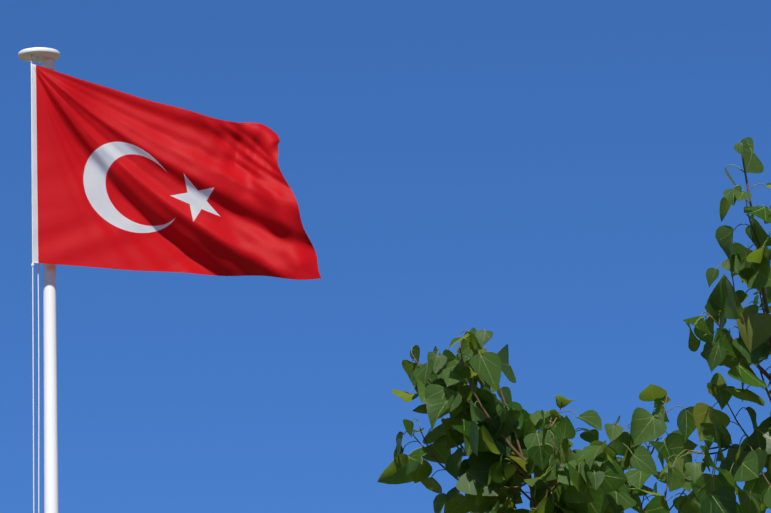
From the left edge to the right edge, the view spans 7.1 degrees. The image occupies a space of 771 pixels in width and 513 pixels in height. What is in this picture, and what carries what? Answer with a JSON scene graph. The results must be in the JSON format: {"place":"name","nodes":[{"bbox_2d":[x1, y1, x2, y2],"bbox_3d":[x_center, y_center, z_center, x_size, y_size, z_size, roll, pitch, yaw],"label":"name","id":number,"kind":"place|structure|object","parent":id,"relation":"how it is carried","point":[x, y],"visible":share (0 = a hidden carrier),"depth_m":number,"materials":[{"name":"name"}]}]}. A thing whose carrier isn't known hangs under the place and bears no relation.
{"place":"outdoors","nodes":[
{"label":"outdoors","id":0,"kind":"place"},
{"bbox_2d":[0,0,770,512],"label":"sky","id":1,"kind":"structure","parent":0,"point":[549,178],"materials":[{"name":"blue"}]},
{"bbox_3d":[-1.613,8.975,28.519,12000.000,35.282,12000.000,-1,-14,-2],"label":"ground","id":2,"kind":"structure","parent":0,"visible":0},
{"bbox_2d":[18,47,320,512],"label":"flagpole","id":3,"kind":"object","parent":2,"relation":"on","point":[122,180],"visible":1,"depth_m":30.22,"materials":[{"name":"red fabric"}]},
{"bbox_2d":[377,328,700,512],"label":"poplar tree","id":4,"kind":"object","parent":2,"relation":"on","point":[508,450],"visible":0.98,"depth_m":16.85,"materials":[{"name":"green plant"}]},
{"bbox_2d":[658,137,770,512],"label":"poplar tree","id":5,"kind":"object","parent":2,"relation":"on","point":[747,460],"visible":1,"depth_m":15.62,"materials":[{"name":"green plant"}]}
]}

